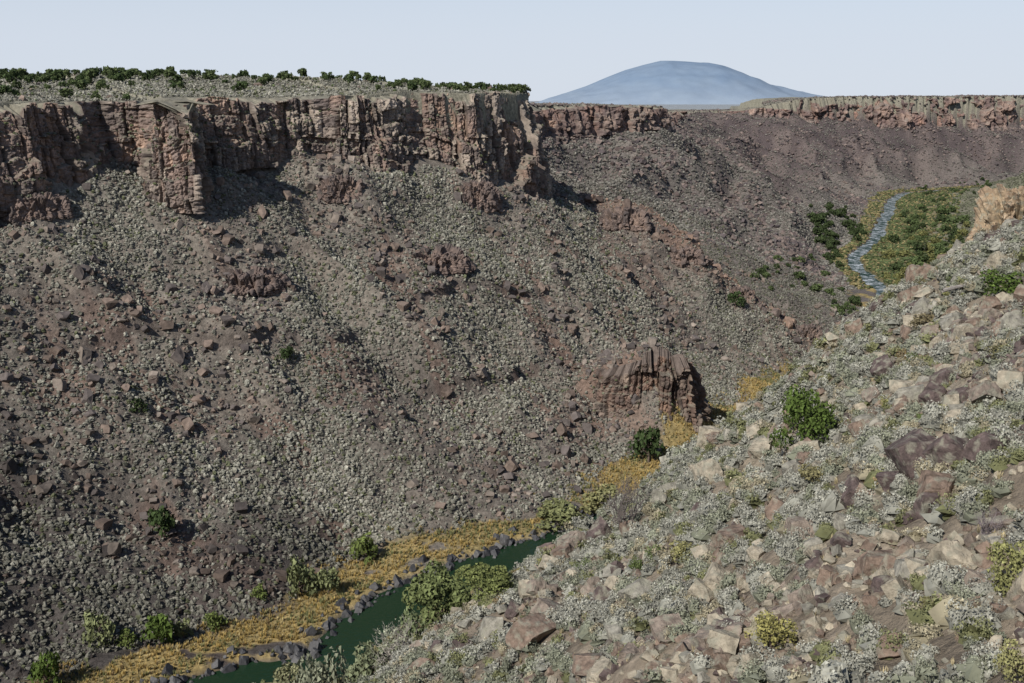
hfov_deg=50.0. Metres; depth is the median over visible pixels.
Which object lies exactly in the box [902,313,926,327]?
boulder
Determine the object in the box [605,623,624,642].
boulder
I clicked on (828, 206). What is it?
riverside tree
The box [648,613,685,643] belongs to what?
boulder
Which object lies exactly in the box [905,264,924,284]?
boulder
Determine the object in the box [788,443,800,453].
boulder
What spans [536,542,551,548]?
boulder
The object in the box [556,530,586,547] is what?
boulder
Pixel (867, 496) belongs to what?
sagebrush
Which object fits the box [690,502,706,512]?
boulder
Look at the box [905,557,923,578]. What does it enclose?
boulder
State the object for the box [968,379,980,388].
boulder
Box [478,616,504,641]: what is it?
boulder
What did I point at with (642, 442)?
juniper
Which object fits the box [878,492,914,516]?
sagebrush
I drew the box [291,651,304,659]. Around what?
river boulder
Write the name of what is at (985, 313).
boulder
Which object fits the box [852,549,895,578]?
boulder
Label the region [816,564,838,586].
boulder
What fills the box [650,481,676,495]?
boulder
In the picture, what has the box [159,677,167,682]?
river boulder
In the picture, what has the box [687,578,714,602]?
boulder
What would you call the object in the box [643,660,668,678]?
boulder
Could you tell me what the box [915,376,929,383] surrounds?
boulder
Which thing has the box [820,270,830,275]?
riverside tree
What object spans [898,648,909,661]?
boulder
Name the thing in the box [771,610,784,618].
boulder
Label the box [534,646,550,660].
boulder
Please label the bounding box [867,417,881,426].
boulder
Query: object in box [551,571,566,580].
boulder
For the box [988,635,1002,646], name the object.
boulder
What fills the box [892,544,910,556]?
boulder
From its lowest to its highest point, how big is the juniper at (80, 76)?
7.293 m
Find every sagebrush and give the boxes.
[391,645,408,661]
[404,668,420,682]
[441,652,456,666]
[447,649,467,666]
[453,631,469,644]
[476,592,502,610]
[487,630,499,648]
[489,629,504,647]
[497,622,512,645]
[504,666,521,681]
[523,655,538,669]
[535,638,559,658]
[538,606,558,619]
[546,646,563,662]
[550,641,566,652]
[553,598,578,615]
[554,608,580,630]
[558,572,580,589]
[558,653,572,672]
[562,596,577,606]
[577,595,589,605]
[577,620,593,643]
[579,539,599,556]
[579,570,596,580]
[588,578,605,596]
[595,599,614,617]
[601,615,619,627]
[605,655,618,664]
[609,594,629,614]
[610,539,628,552]
[613,603,639,617]
[615,574,633,600]
[619,630,635,645]
[622,620,636,631]
[635,535,647,547]
[637,600,654,624]
[647,507,666,523]
[647,605,689,620]
[650,579,667,593]
[650,580,671,600]
[658,514,675,530]
[658,594,673,612]
[659,578,684,593]
[664,585,689,613]
[666,621,689,641]
[668,512,686,534]
[671,568,690,582]
[673,519,693,535]
[676,542,694,563]
[677,468,694,491]
[679,556,701,575]
[681,498,701,511]
[682,524,697,544]
[682,617,693,625]
[686,552,709,576]
[687,484,710,501]
[688,650,714,673]
[690,522,712,541]
[692,517,713,534]
[693,560,709,575]
[695,603,722,624]
[696,568,707,579]
[697,491,721,516]
[698,618,706,625]
[700,509,732,532]
[709,505,733,522]
[714,589,733,606]
[715,573,729,590]
[719,545,740,562]
[720,617,743,627]
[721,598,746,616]
[725,538,738,550]
[729,473,747,488]
[732,535,751,554]
[736,657,758,682]
[739,643,770,667]
[741,563,769,582]
[743,614,780,637]
[745,474,769,492]
[745,517,765,530]
[746,558,772,575]
[746,659,765,678]
[748,578,762,597]
[752,583,774,602]
[755,569,775,581]
[756,562,775,570]
[759,427,768,437]
[759,455,785,471]
[760,647,785,676]
[765,513,788,530]
[765,665,787,682]
[769,563,789,582]
[772,519,784,528]
[772,533,803,563]
[776,519,785,536]
[777,468,797,490]
[779,501,791,512]
[783,528,803,546]
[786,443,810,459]
[786,493,803,512]
[787,579,810,592]
[788,472,809,489]
[792,536,809,563]
[794,638,821,656]
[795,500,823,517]
[795,526,811,537]
[802,457,813,469]
[803,506,831,532]
[808,451,825,463]
[809,448,831,459]
[809,639,831,660]
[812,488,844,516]
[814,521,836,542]
[814,647,839,667]
[815,433,827,444]
[817,461,843,475]
[819,487,840,496]
[820,442,838,453]
[823,638,850,659]
[827,655,857,671]
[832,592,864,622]
[834,443,851,456]
[837,448,854,469]
[838,479,845,493]
[838,651,875,673]
[842,381,867,396]
[844,654,875,664]
[847,500,881,522]
[849,609,872,633]
[850,432,860,445]
[851,487,874,507]
[852,408,873,417]
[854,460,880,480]
[854,620,886,640]
[855,445,878,462]
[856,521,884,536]
[858,629,882,643]
[858,630,892,653]
[860,647,877,662]
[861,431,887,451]
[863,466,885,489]
[865,453,886,468]
[870,424,896,443]
[874,483,891,496]
[875,458,897,470]
[875,627,908,659]
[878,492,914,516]
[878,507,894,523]
[884,418,902,432]
[887,424,916,442]
[887,659,915,682]
[888,391,896,406]
[889,433,903,443]
[889,474,906,492]
[890,362,907,371]
[892,489,910,515]
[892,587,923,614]
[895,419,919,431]
[896,478,918,503]
[896,502,912,515]
[897,362,921,379]
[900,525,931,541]
[902,637,926,661]
[903,621,943,643]
[903,639,919,648]
[904,400,927,416]
[906,357,928,369]
[906,655,939,680]
[907,572,926,592]
[908,603,925,622]
[909,648,936,669]
[912,458,934,476]
[915,456,935,469]
[920,400,940,413]
[921,404,947,428]
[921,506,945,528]
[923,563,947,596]
[924,407,946,428]
[929,345,948,361]
[930,560,946,570]
[932,340,944,351]
[933,560,968,594]
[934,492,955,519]
[941,496,957,515]
[943,578,966,595]
[945,414,964,433]
[945,592,1005,635]
[945,607,957,629]
[951,424,968,437]
[951,458,992,485]
[951,481,972,497]
[951,613,995,643]
[952,484,983,512]
[954,585,984,604]
[956,406,972,418]
[957,408,985,425]
[959,582,985,596]
[959,648,997,682]
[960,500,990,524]
[961,420,979,433]
[962,423,979,438]
[963,401,977,412]
[965,426,986,438]
[967,403,987,414]
[968,465,988,483]
[968,572,996,596]
[968,637,1010,663]
[969,481,994,495]
[969,507,1005,536]
[975,449,1000,466]
[975,489,993,506]
[977,416,994,430]
[983,663,1000,679]
[984,399,1006,413]
[985,422,1023,448]
[985,610,1001,623]
[987,338,1008,351]
[987,408,1013,422]
[987,426,1014,449]
[987,454,1010,472]
[988,361,1015,380]
[990,324,1016,338]
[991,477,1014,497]
[993,449,1008,458]
[994,344,1013,358]
[994,419,1019,435]
[995,446,1011,455]
[997,396,1023,413]
[1000,525,1023,550]
[1002,379,1023,400]
[1005,400,1023,418]
[1006,441,1023,457]
[1007,446,1023,464]
[1010,437,1023,447]
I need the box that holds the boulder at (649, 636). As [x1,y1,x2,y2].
[645,632,655,642]
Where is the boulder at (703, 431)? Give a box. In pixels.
[696,425,721,450]
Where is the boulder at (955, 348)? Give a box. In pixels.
[948,342,959,354]
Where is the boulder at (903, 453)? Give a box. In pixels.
[884,428,936,480]
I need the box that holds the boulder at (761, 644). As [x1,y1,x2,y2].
[750,629,768,649]
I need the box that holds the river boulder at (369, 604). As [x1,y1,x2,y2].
[366,601,373,606]
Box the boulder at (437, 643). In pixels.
[429,639,443,651]
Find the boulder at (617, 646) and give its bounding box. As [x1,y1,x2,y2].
[611,641,624,655]
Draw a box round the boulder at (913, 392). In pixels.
[896,384,923,399]
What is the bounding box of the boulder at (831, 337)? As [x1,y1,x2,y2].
[824,332,838,341]
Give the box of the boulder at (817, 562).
[804,556,823,570]
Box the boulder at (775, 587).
[768,582,781,593]
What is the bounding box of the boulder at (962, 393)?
[946,387,968,402]
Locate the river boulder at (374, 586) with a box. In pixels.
[369,582,379,590]
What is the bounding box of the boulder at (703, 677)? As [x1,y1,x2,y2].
[697,671,710,682]
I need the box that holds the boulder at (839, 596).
[828,592,852,610]
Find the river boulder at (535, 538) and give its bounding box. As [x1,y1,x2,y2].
[532,535,540,540]
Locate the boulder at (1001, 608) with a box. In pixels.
[990,602,1007,612]
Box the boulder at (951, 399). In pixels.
[941,394,961,406]
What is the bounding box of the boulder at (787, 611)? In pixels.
[776,603,794,618]
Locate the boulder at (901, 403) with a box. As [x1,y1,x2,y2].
[891,394,912,414]
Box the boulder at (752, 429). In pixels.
[746,419,762,439]
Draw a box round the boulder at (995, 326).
[988,322,1000,338]
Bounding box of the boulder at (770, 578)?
[757,571,776,586]
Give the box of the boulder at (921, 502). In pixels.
[912,492,941,518]
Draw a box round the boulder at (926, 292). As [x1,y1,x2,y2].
[913,287,934,298]
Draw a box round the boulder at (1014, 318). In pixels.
[1001,309,1023,328]
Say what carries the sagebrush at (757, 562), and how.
on the ground at (946, 643)
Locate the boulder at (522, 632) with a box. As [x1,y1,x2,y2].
[505,613,555,649]
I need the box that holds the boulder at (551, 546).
[543,543,556,552]
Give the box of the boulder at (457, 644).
[452,637,472,651]
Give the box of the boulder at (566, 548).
[550,542,574,558]
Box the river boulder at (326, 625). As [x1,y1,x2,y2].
[322,620,329,630]
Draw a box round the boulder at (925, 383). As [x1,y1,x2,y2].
[914,381,928,387]
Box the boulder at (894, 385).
[889,380,915,397]
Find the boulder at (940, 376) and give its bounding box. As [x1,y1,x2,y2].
[929,367,955,384]
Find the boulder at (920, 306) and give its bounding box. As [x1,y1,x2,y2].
[911,295,930,314]
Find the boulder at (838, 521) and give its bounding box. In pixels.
[833,512,859,530]
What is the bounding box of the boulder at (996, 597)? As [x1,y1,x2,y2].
[981,592,1003,608]
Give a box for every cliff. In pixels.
[0,91,555,216]
[530,105,672,144]
[668,96,1023,131]
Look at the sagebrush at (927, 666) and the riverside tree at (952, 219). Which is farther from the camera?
the riverside tree at (952, 219)
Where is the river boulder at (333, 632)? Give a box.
[330,629,336,635]
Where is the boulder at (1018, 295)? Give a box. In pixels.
[1013,284,1023,301]
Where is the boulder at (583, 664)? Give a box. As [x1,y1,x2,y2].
[571,653,605,675]
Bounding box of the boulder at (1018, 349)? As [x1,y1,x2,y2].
[1013,345,1023,352]
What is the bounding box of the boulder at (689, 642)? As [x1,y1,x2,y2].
[674,636,694,650]
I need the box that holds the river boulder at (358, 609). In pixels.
[354,606,362,612]
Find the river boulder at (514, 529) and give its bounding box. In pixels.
[508,526,518,531]
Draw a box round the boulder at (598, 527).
[585,516,611,542]
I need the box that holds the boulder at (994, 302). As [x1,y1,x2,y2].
[978,296,1004,310]
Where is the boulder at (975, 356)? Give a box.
[971,352,984,360]
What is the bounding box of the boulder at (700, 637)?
[693,624,715,651]
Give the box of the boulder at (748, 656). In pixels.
[740,651,762,670]
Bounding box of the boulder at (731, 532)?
[713,523,747,549]
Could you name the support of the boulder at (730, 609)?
on the ground at (946, 643)
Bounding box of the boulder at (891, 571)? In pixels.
[888,568,895,577]
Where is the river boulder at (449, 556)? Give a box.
[446,554,451,560]
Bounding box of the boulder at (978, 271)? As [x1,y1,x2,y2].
[977,264,991,274]
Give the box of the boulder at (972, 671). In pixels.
[953,652,997,682]
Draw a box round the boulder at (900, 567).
[893,558,924,580]
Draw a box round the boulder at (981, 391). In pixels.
[966,380,1002,404]
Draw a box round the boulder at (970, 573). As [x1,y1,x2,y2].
[964,569,997,586]
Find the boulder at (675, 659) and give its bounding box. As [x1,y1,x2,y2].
[669,651,680,663]
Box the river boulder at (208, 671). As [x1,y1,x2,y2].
[204,668,211,675]
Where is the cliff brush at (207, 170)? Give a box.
[0,98,698,415]
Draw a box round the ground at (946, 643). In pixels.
[0,75,1023,682]
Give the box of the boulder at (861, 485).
[856,482,873,501]
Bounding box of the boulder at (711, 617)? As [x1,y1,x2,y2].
[707,613,728,624]
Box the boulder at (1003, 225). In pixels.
[1000,217,1017,229]
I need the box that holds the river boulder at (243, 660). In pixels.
[239,655,248,664]
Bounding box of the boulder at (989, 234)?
[984,230,1001,237]
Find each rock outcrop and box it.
[0,191,73,223]
[222,265,290,297]
[316,174,365,204]
[412,243,475,275]
[460,179,502,212]
[572,346,711,431]
[599,206,652,231]
[669,245,709,267]
[728,285,755,299]
[796,323,822,342]
[965,183,1023,241]
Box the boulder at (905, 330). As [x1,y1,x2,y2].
[900,325,912,341]
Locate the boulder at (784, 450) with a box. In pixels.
[781,444,792,456]
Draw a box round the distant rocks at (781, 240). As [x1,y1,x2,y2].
[529,94,1023,289]
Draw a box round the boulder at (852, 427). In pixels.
[846,419,865,437]
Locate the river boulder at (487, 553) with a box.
[484,550,490,555]
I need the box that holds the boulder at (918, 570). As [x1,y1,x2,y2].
[914,565,929,574]
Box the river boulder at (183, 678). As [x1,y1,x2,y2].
[179,675,187,681]
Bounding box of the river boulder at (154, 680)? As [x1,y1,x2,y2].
[150,676,158,682]
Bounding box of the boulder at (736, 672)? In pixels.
[733,660,743,676]
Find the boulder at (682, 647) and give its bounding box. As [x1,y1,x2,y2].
[672,642,689,655]
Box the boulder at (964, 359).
[959,356,970,365]
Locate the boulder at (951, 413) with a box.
[942,409,961,424]
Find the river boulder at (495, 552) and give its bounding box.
[490,548,498,555]
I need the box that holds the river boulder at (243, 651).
[240,649,247,654]
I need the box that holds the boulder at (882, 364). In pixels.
[870,354,893,378]
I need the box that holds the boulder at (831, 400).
[826,398,836,408]
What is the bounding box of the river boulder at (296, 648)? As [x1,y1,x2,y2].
[294,645,301,652]
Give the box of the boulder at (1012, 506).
[1006,502,1017,510]
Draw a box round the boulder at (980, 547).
[974,541,991,552]
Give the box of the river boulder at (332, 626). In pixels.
[329,622,336,630]
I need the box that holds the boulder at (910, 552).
[903,548,914,557]
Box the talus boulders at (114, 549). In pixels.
[0,77,848,678]
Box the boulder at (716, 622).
[711,618,735,626]
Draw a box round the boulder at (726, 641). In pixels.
[706,628,739,654]
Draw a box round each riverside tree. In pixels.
[293,645,351,682]
[749,272,760,278]
[755,267,766,274]
[761,272,770,277]
[773,255,783,261]
[773,263,780,268]
[794,271,804,278]
[801,280,808,286]
[806,211,817,219]
[810,215,822,224]
[811,283,823,290]
[812,227,824,235]
[812,234,826,242]
[817,214,826,221]
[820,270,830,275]
[822,252,835,260]
[823,288,835,294]
[824,203,831,211]
[824,230,836,236]
[826,243,836,249]
[828,209,835,215]
[830,238,838,244]
[831,303,840,311]
[835,260,843,267]
[836,208,846,215]
[838,305,845,314]
[839,219,849,225]
[844,301,852,309]
[847,295,860,302]
[851,233,862,240]
[852,298,862,305]
[880,249,896,259]
[888,234,900,242]
[888,261,902,270]
[894,272,904,277]
[898,211,906,217]
[898,250,910,256]
[899,267,906,273]
[904,218,913,223]
[904,226,915,232]
[906,240,915,245]
[906,258,920,264]
[910,219,919,225]
[912,241,927,250]
[912,256,923,261]
[915,236,924,240]
[917,203,926,209]
[919,230,927,235]
[926,246,934,252]
[927,237,941,245]
[927,253,934,257]
[930,243,943,249]
[934,214,943,220]
[937,206,949,213]
[939,240,948,245]
[940,225,950,230]
[940,247,950,252]
[945,217,958,223]
[947,234,954,240]
[948,205,955,212]
[948,227,962,234]
[951,234,959,241]
[957,214,970,222]
[957,228,968,235]
[961,221,969,226]
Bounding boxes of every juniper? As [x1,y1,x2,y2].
[0,84,19,94]
[3,74,16,82]
[7,69,22,79]
[11,67,27,75]
[11,80,21,88]
[24,76,32,82]
[35,71,45,79]
[38,74,48,82]
[52,70,65,79]
[52,72,61,80]
[58,81,67,87]
[59,88,73,97]
[63,68,71,77]
[66,79,73,85]
[73,79,88,88]
[75,74,83,83]
[84,69,97,77]
[84,76,92,83]
[90,90,100,98]
[95,80,109,89]
[103,66,114,74]
[111,73,123,81]
[120,93,130,99]
[122,69,134,78]
[128,80,134,85]
[129,398,149,412]
[134,70,142,76]
[142,72,149,79]
[146,70,155,78]
[146,505,175,537]
[154,68,163,75]
[163,69,175,77]
[166,66,174,72]
[168,75,185,83]
[169,83,176,88]
[177,81,185,87]
[186,70,196,77]
[202,69,218,79]
[230,81,248,90]
[239,69,248,75]
[257,76,266,84]
[262,73,272,82]
[275,345,293,359]
[277,70,291,77]
[281,73,295,80]
[297,68,306,75]
[322,74,329,79]
[328,72,334,78]
[344,74,353,82]
[349,70,361,79]
[362,72,371,80]
[369,75,377,82]
[377,75,386,81]
[385,81,395,86]
[394,81,402,86]
[407,82,417,90]
[419,80,430,89]
[446,82,455,87]
[452,83,460,89]
[460,81,471,88]
[460,86,468,90]
[472,82,483,88]
[482,82,490,88]
[492,83,500,91]
[500,84,506,89]
[507,83,518,88]
[511,86,518,92]
[516,84,526,92]
[624,426,664,461]
[727,291,746,308]
[769,384,836,449]
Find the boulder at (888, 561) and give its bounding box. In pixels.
[876,554,895,570]
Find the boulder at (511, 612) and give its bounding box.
[504,599,519,619]
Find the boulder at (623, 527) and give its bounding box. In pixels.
[619,520,637,537]
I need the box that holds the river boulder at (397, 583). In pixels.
[394,577,402,587]
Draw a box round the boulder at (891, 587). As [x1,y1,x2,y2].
[880,575,908,603]
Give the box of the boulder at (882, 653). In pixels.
[876,632,904,658]
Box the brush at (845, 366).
[357,216,1023,682]
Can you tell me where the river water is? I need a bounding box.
[184,190,937,682]
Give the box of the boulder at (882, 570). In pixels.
[869,566,891,580]
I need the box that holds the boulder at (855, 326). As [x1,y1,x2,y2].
[844,317,862,334]
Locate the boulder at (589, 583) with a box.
[580,576,603,595]
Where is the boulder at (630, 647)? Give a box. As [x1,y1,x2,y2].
[617,642,638,663]
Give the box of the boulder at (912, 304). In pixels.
[904,297,921,309]
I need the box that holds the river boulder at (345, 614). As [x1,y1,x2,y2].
[341,610,350,617]
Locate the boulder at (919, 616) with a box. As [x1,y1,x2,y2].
[901,591,947,631]
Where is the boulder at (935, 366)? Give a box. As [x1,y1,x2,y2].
[933,363,942,372]
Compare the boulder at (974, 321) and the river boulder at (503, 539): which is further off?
the river boulder at (503, 539)
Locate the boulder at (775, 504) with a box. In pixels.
[764,497,784,519]
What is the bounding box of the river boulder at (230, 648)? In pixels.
[227,645,234,653]
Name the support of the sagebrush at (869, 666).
on the ground at (946, 643)
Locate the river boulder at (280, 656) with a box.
[277,654,285,659]
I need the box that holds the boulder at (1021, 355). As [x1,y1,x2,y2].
[1013,349,1023,359]
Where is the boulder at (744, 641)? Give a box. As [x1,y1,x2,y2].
[737,631,752,652]
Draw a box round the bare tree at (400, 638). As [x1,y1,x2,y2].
[368,615,419,669]
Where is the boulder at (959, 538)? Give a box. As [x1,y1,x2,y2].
[953,534,965,546]
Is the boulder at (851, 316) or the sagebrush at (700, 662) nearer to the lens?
the sagebrush at (700, 662)
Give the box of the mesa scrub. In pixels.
[0,74,475,101]
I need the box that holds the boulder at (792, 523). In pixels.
[784,516,814,539]
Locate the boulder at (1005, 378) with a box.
[996,370,1023,392]
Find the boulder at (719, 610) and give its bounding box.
[709,606,727,615]
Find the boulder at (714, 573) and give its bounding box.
[703,562,729,596]
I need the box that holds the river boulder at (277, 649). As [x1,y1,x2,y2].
[273,645,281,653]
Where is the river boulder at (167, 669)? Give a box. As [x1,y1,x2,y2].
[161,663,173,675]
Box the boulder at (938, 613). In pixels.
[928,594,971,631]
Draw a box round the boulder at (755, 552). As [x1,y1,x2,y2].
[746,545,765,561]
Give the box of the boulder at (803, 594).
[787,584,812,603]
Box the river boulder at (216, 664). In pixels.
[211,658,220,669]
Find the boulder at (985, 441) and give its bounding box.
[962,428,1010,463]
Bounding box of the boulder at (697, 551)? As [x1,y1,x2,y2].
[690,544,713,561]
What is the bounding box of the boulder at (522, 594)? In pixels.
[518,579,532,600]
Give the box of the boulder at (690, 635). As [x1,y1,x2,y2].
[679,633,694,642]
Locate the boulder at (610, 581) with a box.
[604,575,620,589]
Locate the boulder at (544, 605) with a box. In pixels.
[529,598,566,615]
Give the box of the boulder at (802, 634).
[792,626,817,642]
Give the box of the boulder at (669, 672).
[659,666,678,682]
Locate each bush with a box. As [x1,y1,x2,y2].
[27,650,61,682]
[80,612,115,648]
[114,628,139,648]
[140,613,176,647]
[174,617,194,638]
[202,611,227,632]
[249,582,267,600]
[272,661,301,682]
[286,556,318,597]
[316,566,340,591]
[344,640,387,682]
[349,530,378,566]
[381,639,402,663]
[394,607,432,646]
[401,559,474,628]
[454,562,514,605]
[535,497,587,532]
[580,483,618,514]
[668,540,697,564]
[744,610,798,649]
[798,462,823,484]
[908,312,932,326]
[919,596,940,608]
[978,269,1023,296]
[983,344,1010,359]
[986,538,1023,596]
[992,638,1023,682]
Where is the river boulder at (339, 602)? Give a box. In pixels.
[335,597,348,606]
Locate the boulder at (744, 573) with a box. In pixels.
[743,560,758,578]
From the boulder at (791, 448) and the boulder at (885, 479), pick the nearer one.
the boulder at (885, 479)
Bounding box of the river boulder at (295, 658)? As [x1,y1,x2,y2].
[291,655,300,663]
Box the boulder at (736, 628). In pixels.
[723,622,745,634]
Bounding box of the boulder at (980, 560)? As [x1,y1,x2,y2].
[971,552,992,568]
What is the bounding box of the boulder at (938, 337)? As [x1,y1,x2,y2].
[929,333,946,348]
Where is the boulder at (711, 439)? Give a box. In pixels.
[705,432,720,445]
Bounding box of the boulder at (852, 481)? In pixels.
[840,474,863,511]
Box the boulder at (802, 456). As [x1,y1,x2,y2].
[795,451,811,463]
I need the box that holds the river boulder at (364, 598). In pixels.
[360,594,369,602]
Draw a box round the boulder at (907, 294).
[897,285,918,302]
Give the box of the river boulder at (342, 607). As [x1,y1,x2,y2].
[340,603,345,610]
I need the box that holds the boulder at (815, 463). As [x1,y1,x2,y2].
[810,460,825,467]
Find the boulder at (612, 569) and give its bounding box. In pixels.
[610,566,623,573]
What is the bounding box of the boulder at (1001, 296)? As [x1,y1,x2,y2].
[995,292,1013,301]
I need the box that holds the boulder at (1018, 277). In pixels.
[1008,276,1023,287]
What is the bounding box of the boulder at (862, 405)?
[851,402,866,410]
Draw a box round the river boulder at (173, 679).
[168,675,183,682]
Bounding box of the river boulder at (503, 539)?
[499,534,509,545]
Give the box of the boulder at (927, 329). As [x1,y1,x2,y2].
[921,324,939,335]
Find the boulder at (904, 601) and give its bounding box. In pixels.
[899,594,916,616]
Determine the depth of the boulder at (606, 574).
77.21 m
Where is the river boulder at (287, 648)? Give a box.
[282,643,293,654]
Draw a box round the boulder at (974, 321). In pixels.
[964,316,980,326]
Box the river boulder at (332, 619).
[328,616,335,622]
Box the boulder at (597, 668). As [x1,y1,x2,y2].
[586,655,611,682]
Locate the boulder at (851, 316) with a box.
[843,311,859,321]
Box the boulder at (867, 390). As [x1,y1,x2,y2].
[861,387,872,401]
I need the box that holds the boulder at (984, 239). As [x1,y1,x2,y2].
[982,232,1000,240]
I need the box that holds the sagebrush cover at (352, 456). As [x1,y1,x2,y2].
[0,72,852,682]
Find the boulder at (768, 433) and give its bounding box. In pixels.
[767,425,777,438]
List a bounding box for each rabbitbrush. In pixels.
[492,596,503,604]
[575,557,591,569]
[628,555,643,569]
[644,544,665,558]
[878,394,888,408]
[895,348,909,359]
[905,352,916,362]
[913,278,926,283]
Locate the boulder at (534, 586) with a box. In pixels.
[525,577,547,595]
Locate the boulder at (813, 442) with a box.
[798,440,819,449]
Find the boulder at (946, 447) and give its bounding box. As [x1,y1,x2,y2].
[922,433,974,470]
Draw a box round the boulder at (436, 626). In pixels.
[433,623,445,632]
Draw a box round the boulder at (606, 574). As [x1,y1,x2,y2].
[602,564,622,578]
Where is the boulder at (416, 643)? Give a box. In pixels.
[409,639,422,647]
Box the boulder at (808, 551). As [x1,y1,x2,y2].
[803,543,826,556]
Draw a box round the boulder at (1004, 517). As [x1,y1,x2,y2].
[987,515,1009,522]
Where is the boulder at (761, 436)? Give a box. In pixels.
[749,435,766,445]
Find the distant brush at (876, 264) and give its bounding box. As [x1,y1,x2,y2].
[531,95,1023,289]
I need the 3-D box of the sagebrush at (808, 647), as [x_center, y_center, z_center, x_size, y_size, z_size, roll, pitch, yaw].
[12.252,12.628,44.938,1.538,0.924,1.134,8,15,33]
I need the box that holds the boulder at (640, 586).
[617,577,657,600]
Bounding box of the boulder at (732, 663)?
[726,655,740,674]
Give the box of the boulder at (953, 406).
[946,403,968,411]
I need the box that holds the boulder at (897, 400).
[894,398,910,412]
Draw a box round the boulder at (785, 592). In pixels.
[782,589,789,597]
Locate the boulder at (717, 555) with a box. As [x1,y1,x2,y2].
[712,547,725,566]
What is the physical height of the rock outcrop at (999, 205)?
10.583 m
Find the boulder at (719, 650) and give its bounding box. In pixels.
[711,647,731,656]
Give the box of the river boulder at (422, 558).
[418,554,427,562]
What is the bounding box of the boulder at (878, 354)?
[869,352,888,358]
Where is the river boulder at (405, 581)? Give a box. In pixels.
[402,578,409,584]
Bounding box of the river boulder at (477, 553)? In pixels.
[473,550,482,557]
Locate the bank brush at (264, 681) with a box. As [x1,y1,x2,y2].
[252,585,479,682]
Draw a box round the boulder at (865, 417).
[851,414,872,422]
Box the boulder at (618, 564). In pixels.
[609,560,623,567]
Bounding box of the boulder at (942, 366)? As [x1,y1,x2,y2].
[935,364,953,371]
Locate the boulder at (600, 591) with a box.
[590,584,612,600]
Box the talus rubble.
[0,75,846,682]
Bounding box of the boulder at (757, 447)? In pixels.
[748,438,772,459]
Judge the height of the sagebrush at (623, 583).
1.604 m
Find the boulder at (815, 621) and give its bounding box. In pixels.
[805,615,825,629]
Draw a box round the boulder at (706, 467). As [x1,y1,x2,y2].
[690,458,723,482]
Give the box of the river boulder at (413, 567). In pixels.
[409,564,416,571]
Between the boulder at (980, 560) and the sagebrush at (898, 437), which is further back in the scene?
the sagebrush at (898, 437)
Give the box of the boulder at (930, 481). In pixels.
[916,470,956,502]
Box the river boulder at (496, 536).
[493,533,499,539]
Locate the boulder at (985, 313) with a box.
[978,308,998,320]
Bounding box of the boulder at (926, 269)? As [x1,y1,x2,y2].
[919,263,937,280]
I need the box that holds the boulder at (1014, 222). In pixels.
[1011,220,1020,227]
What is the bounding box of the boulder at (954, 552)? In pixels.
[926,540,972,568]
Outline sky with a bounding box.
[0,0,1023,100]
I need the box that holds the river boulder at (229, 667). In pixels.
[221,663,235,673]
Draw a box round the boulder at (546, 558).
[538,554,558,569]
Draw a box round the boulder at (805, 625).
[800,623,811,629]
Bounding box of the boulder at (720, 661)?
[711,653,729,672]
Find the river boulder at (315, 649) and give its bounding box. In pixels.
[310,647,319,653]
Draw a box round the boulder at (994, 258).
[984,251,1007,268]
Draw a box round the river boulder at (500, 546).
[494,542,503,549]
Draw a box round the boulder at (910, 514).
[901,510,916,524]
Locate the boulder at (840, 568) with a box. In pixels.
[836,564,853,573]
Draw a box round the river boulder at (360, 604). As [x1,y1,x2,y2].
[354,601,364,608]
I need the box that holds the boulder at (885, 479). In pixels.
[875,471,903,493]
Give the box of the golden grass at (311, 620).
[35,359,793,682]
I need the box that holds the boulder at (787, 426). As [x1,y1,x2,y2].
[780,422,798,436]
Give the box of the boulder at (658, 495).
[649,489,667,503]
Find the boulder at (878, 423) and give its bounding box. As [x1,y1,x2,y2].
[874,421,887,427]
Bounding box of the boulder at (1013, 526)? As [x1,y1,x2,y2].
[1008,523,1017,532]
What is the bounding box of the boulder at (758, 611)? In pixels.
[749,607,768,619]
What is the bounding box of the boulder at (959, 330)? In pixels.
[951,323,973,339]
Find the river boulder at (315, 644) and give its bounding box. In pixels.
[308,641,321,651]
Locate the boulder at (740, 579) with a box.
[736,572,744,588]
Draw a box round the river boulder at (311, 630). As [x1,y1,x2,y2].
[302,625,316,635]
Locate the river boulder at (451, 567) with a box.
[446,565,453,571]
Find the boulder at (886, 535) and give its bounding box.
[879,528,904,542]
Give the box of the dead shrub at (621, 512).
[600,472,649,530]
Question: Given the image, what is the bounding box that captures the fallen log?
[941,277,985,292]
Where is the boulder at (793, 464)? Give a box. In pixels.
[781,459,800,478]
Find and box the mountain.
[536,61,825,103]
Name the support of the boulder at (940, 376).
on the ground at (946, 643)
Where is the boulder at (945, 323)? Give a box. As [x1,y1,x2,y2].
[938,315,955,331]
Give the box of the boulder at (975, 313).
[969,311,981,318]
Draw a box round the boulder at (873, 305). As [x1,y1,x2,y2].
[868,298,884,311]
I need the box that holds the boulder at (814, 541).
[803,537,822,561]
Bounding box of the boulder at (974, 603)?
[964,596,980,606]
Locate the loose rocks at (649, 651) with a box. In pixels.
[403,217,1023,682]
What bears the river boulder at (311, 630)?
on the ground at (946, 643)
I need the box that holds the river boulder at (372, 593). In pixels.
[368,591,376,596]
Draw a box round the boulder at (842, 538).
[830,531,851,547]
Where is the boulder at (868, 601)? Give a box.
[860,595,880,608]
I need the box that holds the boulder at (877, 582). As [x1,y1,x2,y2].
[870,575,892,592]
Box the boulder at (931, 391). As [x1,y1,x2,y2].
[918,381,946,404]
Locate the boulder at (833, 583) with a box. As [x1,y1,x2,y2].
[831,574,836,585]
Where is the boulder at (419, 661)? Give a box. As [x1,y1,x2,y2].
[406,657,435,671]
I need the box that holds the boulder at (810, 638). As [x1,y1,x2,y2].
[804,635,821,643]
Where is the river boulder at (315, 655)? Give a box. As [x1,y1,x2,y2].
[311,651,320,658]

